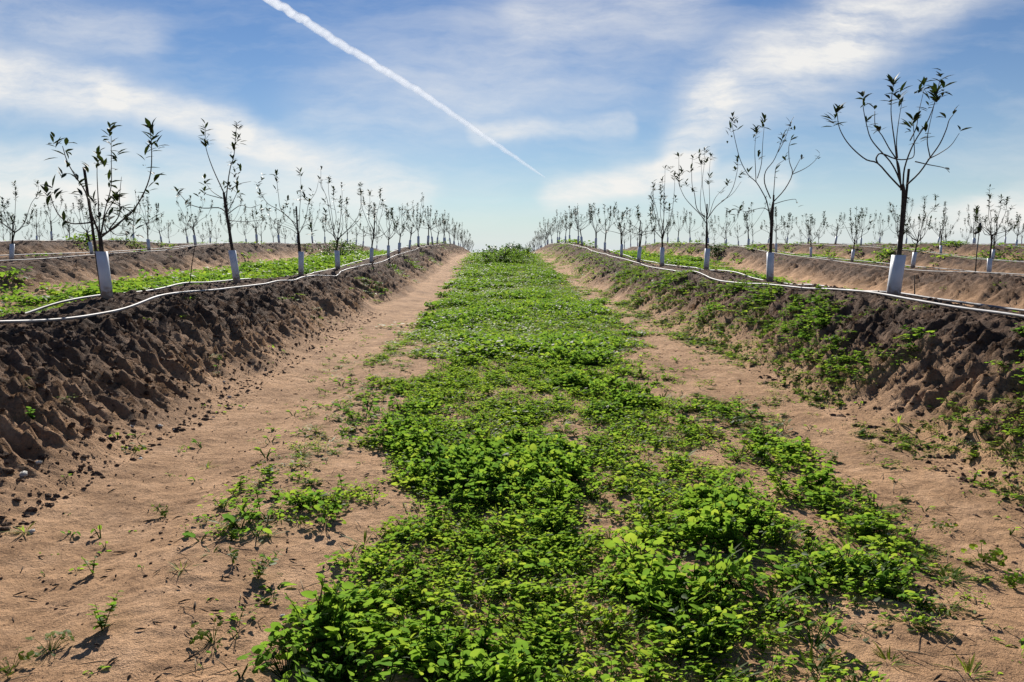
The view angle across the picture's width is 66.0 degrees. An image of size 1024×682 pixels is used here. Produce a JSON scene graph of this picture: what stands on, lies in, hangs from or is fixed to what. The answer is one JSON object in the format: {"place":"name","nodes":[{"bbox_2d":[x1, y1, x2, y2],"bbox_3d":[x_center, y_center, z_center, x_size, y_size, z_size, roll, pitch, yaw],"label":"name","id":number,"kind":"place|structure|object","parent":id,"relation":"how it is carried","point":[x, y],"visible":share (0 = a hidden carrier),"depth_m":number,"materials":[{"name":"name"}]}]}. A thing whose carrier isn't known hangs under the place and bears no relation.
{"place":"outdoors","nodes":[
{"label":"outdoors","id":0,"kind":"place"},
{"bbox_2d":[0,252,1023,681],"bbox_3d":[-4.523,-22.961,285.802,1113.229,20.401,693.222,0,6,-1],"label":"ground","id":1,"kind":"structure","parent":0,"point":[150,652],"depth_m":3.43,"materials":[{"name":"soil"}]},
{"bbox_2d":[0,647,38,675],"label":"weed plant","id":2,"kind":"object","parent":1,"relation":"on","point":[31,653],"visible":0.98,"depth_m":2.21,"materials":[{"name":"green plant"}]},
{"bbox_2d":[19,630,74,659],"bbox_3d":[-1.335,0.875,2.270,0.115,0.051,0.157,2,7,18],"label":"weed plant","id":3,"kind":"object","parent":1,"relation":"on","point":[47,635],"visible":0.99,"depth_m":2.28,"materials":[{"name":"green plant"}]},
{"bbox_2d":[80,556,97,573],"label":"weed plant","id":4,"kind":"object","parent":1,"relation":"on","point":[93,565],"visible":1,"depth_m":2.89,"materials":[{"name":"green plant"}]},
{"bbox_2d":[86,590,118,630],"bbox_3d":[-1.241,0.824,2.392,0.101,0.093,0.114,-1,6,-5],"label":"weed plant","id":5,"kind":"object","parent":1,"relation":"on","point":[100,622],"visible":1,"depth_m":2.38,"materials":[{"name":"green plant"}]},
{"bbox_2d":[0,240,210,257],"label":"earth berm","id":6,"kind":"structure","parent":1,"relation":"on","point":[30,247],"depth_m":31.80,"materials":[{"name":"soil"}]},
{"bbox_2d":[42,195,66,239],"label":"young tree","id":7,"kind":"object","parent":6,"relation":"on","point":[51,234],"visible":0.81,"depth_m":31.82,"materials":[{"name":"green plant"}]},
{"bbox_2d":[0,240,197,243],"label":"drip hose","id":8,"kind":"object","parent":6,"relation":"on","point":[92,240],"visible":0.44,"depth_m":33.90,"materials":[{"name":"plastic"}]},
{"bbox_2d":[117,204,140,241],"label":"young tree","id":9,"kind":"object","parent":6,"relation":"on","point":[133,236],"visible":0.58,"depth_m":38.76,"materials":[{"name":"green plant"}]},
{"bbox_2d":[173,208,196,242],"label":"young tree","id":10,"kind":"object","parent":6,"relation":"on","point":[187,215],"visible":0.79,"depth_m":45.72,"materials":[{"name":"green plant"}]},
{"bbox_2d":[121,442,146,452],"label":"weed plant","id":11,"kind":"object","parent":1,"relation":"on","point":[137,448],"visible":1,"depth_m":4.47,"materials":[{"name":"green plant"}]},
{"bbox_2d":[151,504,168,516],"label":"weed plant","id":12,"kind":"object","parent":1,"relation":"on","point":[163,512],"visible":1,"depth_m":3.52,"materials":[{"name":"green plant"}]},
{"bbox_2d":[0,242,384,292],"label":"earth berm","id":13,"kind":"structure","parent":1,"relation":"on","point":[56,271],"depth_m":21.88,"materials":[{"name":"soil"}]},
{"bbox_2d":[0,179,42,261],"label":"young tree","id":14,"kind":"object","parent":13,"relation":"on","point":[11,251],"visible":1,"depth_m":17.43,"materials":[{"name":"green plant"}]},
{"bbox_2d":[66,196,109,253],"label":"young tree","id":15,"kind":"object","parent":13,"relation":"on","point":[87,232],"visible":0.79,"depth_m":20.90,"materials":[{"name":"green plant"}]},
{"bbox_2d":[129,189,162,250],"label":"young tree","id":16,"kind":"object","parent":13,"relation":"on","point":[148,239],"visible":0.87,"depth_m":24.42,"materials":[{"name":"green plant"}]},
{"bbox_2d":[0,242,351,255],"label":"drip hose","id":17,"kind":"object","parent":13,"relation":"on","point":[117,251],"visible":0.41,"depth_m":22.61,"materials":[{"name":"plastic"}]},
{"bbox_2d":[0,243,376,260],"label":"drip hose","id":18,"kind":"object","parent":13,"relation":"on","point":[140,251],"visible":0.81,"depth_m":22.33,"materials":[{"name":"plastic"}]},
{"bbox_2d":[176,195,213,246],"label":"young tree","id":19,"kind":"object","parent":13,"relation":"on","point":[194,236],"visible":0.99,"depth_m":27.76,"materials":[{"name":"green plant"}]},
{"bbox_2d":[222,195,246,243],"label":"young tree","id":20,"kind":"object","parent":13,"relation":"on","point":[230,209],"visible":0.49,"depth_m":31.31,"materials":[{"name":"green plant"}]},
{"bbox_2d":[244,201,266,242],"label":"young tree","id":21,"kind":"object","parent":13,"relation":"on","point":[256,234],"visible":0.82,"depth_m":34.83,"materials":[{"name":"green plant"}]},
{"bbox_2d":[265,203,290,242],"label":"young tree","id":22,"kind":"object","parent":13,"relation":"on","point":[278,236],"visible":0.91,"depth_m":38.31,"materials":[{"name":"green plant"}]},
{"bbox_2d":[189,618,222,644],"bbox_3d":[-0.895,0.852,2.309,0.097,0.063,0.129,-3,7,-26],"label":"weed plant","id":23,"kind":"object","parent":1,"relation":"on","point":[202,633],"visible":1,"depth_m":2.30,"materials":[{"name":"green plant"}]},
{"bbox_2d":[197,491,238,508],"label":"weed plant","id":24,"kind":"object","parent":1,"relation":"on","point":[221,501],"visible":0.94,"depth_m":3.52,"materials":[{"name":"green plant"}]},
{"bbox_2d":[227,546,238,563],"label":"weed plant","id":25,"kind":"object","parent":1,"relation":"on","point":[232,553],"visible":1,"depth_m":2.86,"materials":[{"name":"green plant"}]},
{"bbox_2d":[0,243,471,469],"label":"earth berm","id":26,"kind":"structure","parent":1,"relation":"on","point":[11,362],"depth_m":6.43,"materials":[{"name":"soil"}]},
{"bbox_2d":[35,118,168,298],"bbox_3d":[-3.449,-1.101,6.737,1.128,1.547,0.799,5,8,38],"label":"young tree","id":27,"kind":"object","parent":26,"relation":"on","point":[103,271],"visible":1,"depth_m":6.88,"materials":[{"name":"green plant"}]},
{"bbox_2d":[173,118,265,283],"bbox_3d":[-3.752,-1.861,10.509,1.486,2.187,0.698,2,7,15],"label":"young tree","id":28,"kind":"object","parent":26,"relation":"on","point":[233,262],"visible":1,"depth_m":10.46,"materials":[{"name":"green plant"}]},
{"bbox_2d":[0,243,454,323],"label":"drip hose","id":29,"kind":"object","parent":26,"relation":"on","point":[75,317],"visible":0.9,"depth_m":6.97,"materials":[{"name":"plastic"}]},
{"bbox_2d":[25,243,431,312],"bbox_3d":[-4.304,-4.107,36.270,0.122,1.085,65.970,0,6,-1],"label":"drip hose","id":30,"kind":"object","parent":26,"relation":"on","point":[59,302],"visible":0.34,"depth_m":8.64,"materials":[{"name":"plastic"}]},
{"bbox_2d":[253,167,318,275],"bbox_3d":[-3.909,-2.075,13.815,1.491,1.886,0.585,2,7,14],"label":"young tree","id":31,"kind":"object","parent":26,"relation":"on","point":[300,263],"visible":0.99,"depth_m":13.82,"materials":[{"name":"green plant"}]},
{"bbox_2d":[317,166,366,268],"bbox_3d":[-3.730,-2.665,17.182,1.286,2.230,0.725,-6,9,-42],"label":"young tree","id":32,"kind":"object","parent":26,"relation":"on","point":[337,257],"visible":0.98,"depth_m":17.18,"materials":[{"name":"green plant"}]},
{"bbox_2d":[344,183,394,263],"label":"young tree","id":33,"kind":"object","parent":26,"relation":"on","point":[373,235],"visible":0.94,"depth_m":20.80,"materials":[{"name":"green plant"}]},
{"bbox_2d":[371,202,408,257],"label":"young tree","id":34,"kind":"object","parent":26,"relation":"on","point":[388,245],"visible":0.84,"depth_m":24.24,"materials":[{"name":"green plant"}]},
{"bbox_2d":[387,203,408,253],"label":"young tree","id":35,"kind":"object","parent":26,"relation":"on","point":[399,244],"visible":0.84,"depth_m":27.89,"materials":[{"name":"green plant"}]},
{"bbox_2d":[390,205,424,248],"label":"young tree","id":36,"kind":"object","parent":26,"relation":"on","point":[411,228],"visible":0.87,"depth_m":31.39,"materials":[{"name":"green plant"}]},
{"bbox_2d":[405,192,426,246],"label":"young tree","id":37,"kind":"object","parent":26,"relation":"on","point":[418,238],"visible":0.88,"depth_m":34.84,"materials":[{"name":"green plant"}]},
{"bbox_2d":[412,206,437,244],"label":"young tree","id":38,"kind":"object","parent":26,"relation":"on","point":[428,236],"visible":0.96,"depth_m":38.13,"materials":[{"name":"green plant"}]},
{"bbox_2d":[420,205,443,244],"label":"young tree","id":39,"kind":"object","parent":26,"relation":"on","point":[430,224],"visible":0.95,"depth_m":41.71,"materials":[{"name":"green plant"}]},
{"bbox_2d":[225,505,253,527],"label":"weed plant","id":40,"kind":"object","parent":1,"relation":"on","point":[238,519],"visible":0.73,"depth_m":3.23,"materials":[{"name":"green plant"}]},
{"bbox_2d":[251,461,272,472],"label":"weed plant","id":41,"kind":"object","parent":1,"relation":"on","point":[264,468],"visible":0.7,"depth_m":4.03,"materials":[{"name":"green plant"}]},
{"bbox_2d":[249,550,281,577],"bbox_3d":[-0.870,0.781,2.772,0.099,0.092,0.112,6,9,45],"label":"weed plant","id":42,"kind":"object","parent":1,"relation":"on","point":[259,573],"visible":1,"depth_m":2.76,"materials":[{"name":"green plant"}]},
{"bbox_2d":[254,509,277,521],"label":"weed plant","id":43,"kind":"object","parent":1,"relation":"on","point":[259,514],"visible":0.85,"depth_m":3.31,"materials":[{"name":"green plant"}]},
{"bbox_2d":[304,233,369,257],"bbox_3d":[-7.691,-4.321,35.838,3.096,1.154,2.978,0,6,-1],"label":"tall weed","id":44,"kind":"object","parent":1,"relation":"on","point":[342,244],"visible":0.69,"depth_m":35.45,"materials":[{"name":"green plant"}]},
{"bbox_2d":[473,242,514,253],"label":"tall weed","id":45,"kind":"object","parent":1,"relation":"on","point":[494,249],"visible":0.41,"depth_m":46.54,"materials":[{"name":"green plant"}]},
{"bbox_2d":[466,246,535,262],"bbox_3d":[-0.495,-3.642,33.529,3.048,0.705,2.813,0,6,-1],"label":"weed mound","id":46,"kind":"object","parent":1,"relation":"on","point":[501,255],"visible":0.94,"depth_m":32.88,"materials":[{"name":"green plant"}]},
{"bbox_2d":[0,233,1023,316],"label":"side weeds","id":47,"kind":"object","parent":1,"relation":"on","point":[274,268],"visible":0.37,"depth_m":24.29,"materials":[{"name":"green plant"}]},
{"bbox_2d":[0,320,1023,680],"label":"dry litter","id":48,"kind":"object","parent":1,"relation":"on","point":[222,576],"visible":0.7,"depth_m":3.02,"materials":[{"name":"brown plant"}]},
{"bbox_2d":[0,271,1023,681],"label":"soil clods","id":49,"kind":"object","parent":1,"relation":"on","point":[178,429],"visible":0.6,"depth_m":5.25,"materials":[{"name":"brown soil"}]},
{"bbox_2d":[9,325,1023,681],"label":"dry straw","id":50,"kind":"object","parent":1,"relation":"on","point":[589,559],"visible":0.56,"depth_m":2.80,"materials":[{"name":"beige plant"}]},
{"bbox_2d":[497,242,537,253],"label":"tall weed","id":51,"kind":"object","parent":1,"relation":"on","point":[519,247],"visible":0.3,"depth_m":47.38,"materials":[{"name":"green plant"}]},
{"bbox_2d":[25,243,1023,640],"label":"fringe weeds","id":52,"kind":"object","parent":1,"relation":"on","point":[823,321],"visible":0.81,"depth_m":6.37,"materials":[{"name":"green plant"}]},
{"bbox_2d":[39,320,1023,681],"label":"seedling weeds","id":53,"kind":"object","parent":1,"relation":"on","point":[267,530],"visible":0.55,"depth_m":3.60,"materials":[{"name":"green plant"}]},
{"bbox_2d":[183,264,926,564],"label":"track weeds","id":54,"kind":"object","parent":1,"relation":"on","point":[784,451],"visible":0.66,"depth_m":3.79,"materials":[{"name":"green plant"}]},
{"bbox_2d":[237,252,985,681],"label":"strip weeds","id":55,"kind":"object","parent":1,"relation":"on","point":[499,466],"visible":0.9,"depth_m":3.10,"materials":[{"name":"green plant"}]},
{"bbox_2d":[531,242,1023,463],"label":"earth berm","id":56,"kind":"structure","parent":1,"relation":"on","point":[944,375],"depth_m":6.10,"materials":[{"name":"soil"}]},
{"bbox_2d":[568,203,592,245],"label":"young tree","id":57,"kind":"object","parent":56,"relation":"on","point":[581,237],"visible":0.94,"depth_m":35.39,"materials":[{"name":"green plant"}]},
{"bbox_2d":[568,205,592,243],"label":"young tree","id":58,"kind":"object","parent":56,"relation":"on","point":[577,223],"visible":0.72,"depth_m":38.73,"materials":[{"name":"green plant"}]},
{"bbox_2d":[588,204,611,247],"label":"young tree","id":59,"kind":"object","parent":56,"relation":"on","point":[595,229],"visible":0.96,"depth_m":31.77,"materials":[{"name":"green plant"}]},
{"bbox_2d":[593,202,620,251],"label":"young tree","id":60,"kind":"object","parent":56,"relation":"on","point":[610,213],"visible":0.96,"depth_m":28.29,"materials":[{"name":"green plant"}]},
{"bbox_2d":[605,207,640,256],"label":"young tree","id":61,"kind":"object","parent":56,"relation":"on","point":[621,244],"visible":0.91,"depth_m":24.86,"materials":[{"name":"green plant"}]},
{"bbox_2d":[616,199,671,261],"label":"young tree","id":62,"kind":"object","parent":56,"relation":"on","point":[640,249],"visible":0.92,"depth_m":21.36,"materials":[{"name":"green plant"}]},
{"bbox_2d":[647,165,676,266],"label":"young tree","id":63,"kind":"object","parent":56,"relation":"on","point":[662,250],"visible":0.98,"depth_m":17.97,"materials":[{"name":"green plant"}]},
{"bbox_2d":[668,146,744,269],"bbox_3d":[3.460,-2.411,14.333,1.372,2.281,0.904,0,6,-1],"label":"young tree","id":64,"kind":"object","parent":56,"relation":"on","point":[706,258],"visible":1,"depth_m":14.36,"materials":[{"name":"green plant"}]},
{"bbox_2d":[726,111,819,281],"bbox_3d":[3.582,-2.025,10.946,1.216,2.429,1.015,0,6,-1],"label":"young tree","id":65,"kind":"object","parent":56,"relation":"on","point":[770,267],"visible":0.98,"depth_m":11.01,"materials":[{"name":"green plant"}]},
{"bbox_2d":[551,243,1023,317],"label":"drip hose","id":66,"kind":"object","parent":56,"relation":"on","point":[954,306],"visible":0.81,"depth_m":7.28,"materials":[{"name":"plastic"}]},
{"bbox_2d":[571,242,1023,311],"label":"drip hose","id":67,"kind":"object","parent":56,"relation":"on","point":[977,304],"visible":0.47,"depth_m":7.53,"materials":[{"name":"plastic"}]},
{"bbox_2d":[823,68,971,294],"bbox_3d":[3.563,-1.476,7.443,1.578,2.170,0.948,0,6,-1],"label":"young tree","id":68,"kind":"object","parent":56,"relation":"on","point":[896,272],"visible":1,"depth_m":7.51,"materials":[{"name":"green plant"}]},
{"bbox_2d":[988,436,1023,453],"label":"weed plant","id":69,"kind":"object","parent":56,"relation":"on","point":[992,449],"visible":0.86,"depth_m":4.08,"materials":[{"name":"green plant"}]},
{"bbox_2d":[769,419,792,431],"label":"weed plant","id":70,"kind":"object","parent":1,"relation":"on","point":[780,424],"visible":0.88,"depth_m":5.18,"materials":[{"name":"green plant"}]},
{"bbox_2d":[616,243,1023,311],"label":"earth berm","id":71,"kind":"structure","parent":1,"relation":"on","point":[983,288],"depth_m":22.02,"materials":[{"name":"soil"}]},
{"bbox_2d":[707,242,725,256],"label":"round bush","id":72,"kind":"object","parent":71,"relation":"on","point":[715,249],"visible":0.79,"depth_m":36.82,"materials":[{"name":"green plant"}]},
{"bbox_2d":[714,210,739,244],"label":"young tree","id":73,"kind":"object","parent":71,"relation":"on","point":[727,223],"visible":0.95,"depth_m":38.61,"materials":[{"name":"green plant"}]},
{"bbox_2d":[742,196,766,248],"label":"young tree","id":74,"kind":"object","parent":71,"relation":"on","point":[745,219],"visible":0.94,"depth_m":35.02,"materials":[{"name":"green plant"}]},
{"bbox_2d":[764,203,791,252],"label":"young tree","id":75,"kind":"object","parent":71,"relation":"on","point":[776,214],"visible":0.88,"depth_m":31.61,"materials":[{"name":"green plant"}]},
{"bbox_2d":[796,211,825,256],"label":"young tree","id":76,"kind":"object","parent":71,"relation":"on","point":[809,231],"visible":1,"depth_m":28.04,"materials":[{"name":"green plant"}]},
{"bbox_2d":[623,242,1023,274],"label":"drip hose","id":77,"kind":"object","parent":71,"relation":"on","point":[875,265],"visible":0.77,"depth_m":22.04,"materials":[{"name":"plastic"}]},
{"bbox_2d":[839,206,872,261],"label":"young tree","id":78,"kind":"object","parent":71,"relation":"on","point":[853,250],"visible":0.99,"depth_m":24.67,"materials":[{"name":"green plant"}]},
{"bbox_2d":[737,246,1019,275],"bbox_3d":[10.659,-4.657,41.452,0.126,1.263,56.021,0,6,-1],"label":"drip hose","id":79,"kind":"object","parent":71,"relation":"on","point":[881,262],"visible":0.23,"depth_m":23.33,"materials":[{"name":"plastic"}]},
{"bbox_2d":[889,193,940,267],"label":"young tree","id":80,"kind":"object","parent":71,"relation":"on","point":[914,257],"visible":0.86,"depth_m":21.17,"materials":[{"name":"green plant"}]},
{"bbox_2d":[974,222,981,271],"bbox_3d":[10.755,-2.103,18.251,0.164,1.270,0.086,0,6,-1],"label":"thin wooden stick","id":81,"kind":"object","parent":71,"relation":"on","point":[975,233],"visible":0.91,"depth_m":18.22,"materials":[{"name":"wood"}]},
{"bbox_2d":[972,184,1018,271],"bbox_3d":[10.780,-2.472,17.652,0.977,2.038,1.115,4,8,35],"label":"young tree","id":82,"kind":"object","parent":71,"relation":"on","point":[989,264],"visible":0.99,"depth_m":17.69,"materials":[{"name":"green plant"}]},
{"bbox_2d":[855,519,875,533],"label":"weed plant","id":83,"kind":"object","parent":1,"relation":"on","point":[869,523],"visible":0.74,"depth_m":3.22,"materials":[{"name":"green plant"}]},
{"bbox_2d":[869,564,885,580],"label":"weed plant","id":84,"kind":"object","parent":1,"relation":"on","point":[882,568],"visible":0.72,"depth_m":2.77,"materials":[{"name":"green plant"}]},
{"bbox_2d":[735,243,1023,275],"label":"earth berm","id":85,"kind":"structure","parent":1,"relation":"on","point":[927,260],"depth_m":33.62,"materials":[{"name":"soil"}]},
{"bbox_2d":[824,213,852,243],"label":"young tree","id":86,"kind":"object","parent":85,"relation":"on","point":[836,237],"visible":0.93,"depth_m":43.17,"materials":[{"name":"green plant"}]},
{"bbox_2d":[849,207,875,245],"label":"young tree","id":87,"kind":"object","parent":85,"relation":"on","point":[858,220],"visible":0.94,"depth_m":39.91,"materials":[{"name":"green plant"}]},
{"bbox_2d":[742,243,1021,261],"bbox_3d":[17.397,-5.281,46.466,0.140,1.122,46.801,0,6,-1],"label":"drip hose","id":88,"kind":"object","parent":85,"relation":"on","point":[888,248],"visible":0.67,"depth_m":36.87,"materials":[{"name":"plastic"}]},
{"bbox_2d":[740,243,1023,261],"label":"drip hose","id":89,"kind":"object","parent":85,"relation":"on","point":[920,249],"visible":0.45,"depth_m":34.37,"materials":[{"name":"plastic"}]},
{"bbox_2d":[887,198,913,245],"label":"young tree","id":90,"kind":"object","parent":85,"relation":"on","point":[898,220],"visible":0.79,"depth_m":36.32,"materials":[{"name":"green plant"}]},
{"bbox_2d":[925,201,960,254],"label":"young tree","id":91,"kind":"object","parent":85,"relation":"on","point":[944,214],"visible":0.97,"depth_m":32.90,"materials":[{"name":"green plant"}]},
{"bbox_2d":[984,211,1013,260],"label":"young tree","id":92,"kind":"object","parent":85,"relation":"on","point":[993,249],"visible":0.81,"depth_m":29.48,"materials":[{"name":"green plant"}]},
{"bbox_2d":[865,641,917,665],"bbox_3d":[1.047,0.881,2.237,0.156,0.041,0.152,1,6,6],"label":"weed plant","id":93,"kind":"object","parent":1,"relation":"on","point":[883,655],"visible":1,"depth_m":2.22,"materials":[{"name":"green plant"}]},
{"bbox_2d":[911,551,928,563],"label":"weed plant","id":94,"kind":"object","parent":1,"relation":"on","point":[922,559],"visible":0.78,"depth_m":2.90,"materials":[{"name":"green plant"}]},
{"bbox_2d":[910,614,953,634],"bbox_3d":[1.272,0.861,2.386,0.124,0.040,0.091,4,8,32],"label":"weed plant","id":95,"kind":"object","parent":1,"relation":"on","point":[935,626],"visible":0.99,"depth_m":2.38,"materials":[{"name":"green plant"}]},
{"bbox_2d":[858,244,1023,260],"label":"earth berm","id":96,"kind":"structure","parent":1,"relation":"on","point":[966,249],"depth_m":41.99,"materials":[{"name":"soil"}]},
{"bbox_2d":[963,205,991,244],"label":"young tree","id":97,"kind":"object","parent":96,"relation":"on","point":[973,241],"visible":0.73,"depth_m":42.72,"materials":[{"name":"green plant"}]},
{"bbox_2d":[1005,210,1023,247],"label":"young tree","id":98,"kind":"object","parent":96,"relation":"on","point":[1016,242],"visible":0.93,"depth_m":39.24,"materials":[{"name":"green plant"}]},
{"bbox_2d":[928,518,958,533],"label":"weed plant","id":99,"kind":"object","parent":1,"relation":"on","point":[941,525],"visible":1,"depth_m":3.39,"materials":[{"name":"green plant"}]},
{"bbox_2d":[935,651,991,681],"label":"weed plant","id":100,"kind":"object","parent":1,"relation":"on","point":[968,667],"visible":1,"depth_m":2.16,"materials":[{"name":"green plant"}]},
{"bbox_2d":[961,540,1007,566],"bbox_3d":[1.813,0.818,3.012,0.161,0.079,0.121,-1,7,-10],"label":"weed plant","id":101,"kind":"object","parent":1,"relation":"on","point":[996,553],"visible":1,"depth_m":3.00,"materials":[{"name":"green plant"}]},
{"bbox_2d":[1003,568,1023,587],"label":"weed plant","id":102,"kind":"object","parent":1,"relation":"on","point":[1011,580],"visible":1,"depth_m":2.82,"materials":[{"name":"green plant"}]},
{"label":"earth berm","id":103,"kind":"structure","parent":1,"relation":"on","visible":0},
{"bbox_2d":[24,209,45,239],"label":"young tree","id":104,"kind":"object","parent":103,"relation":"on","point":[40,213],"visible":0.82,"depth_m":43.08,"materials":[{"name":"green plant"}]},
{"bbox_2d":[0,0,1023,252],"label":"sky","id":105,"kind":"structure","parent":0,"point":[534,109],"materials":[{"name":"blue"}]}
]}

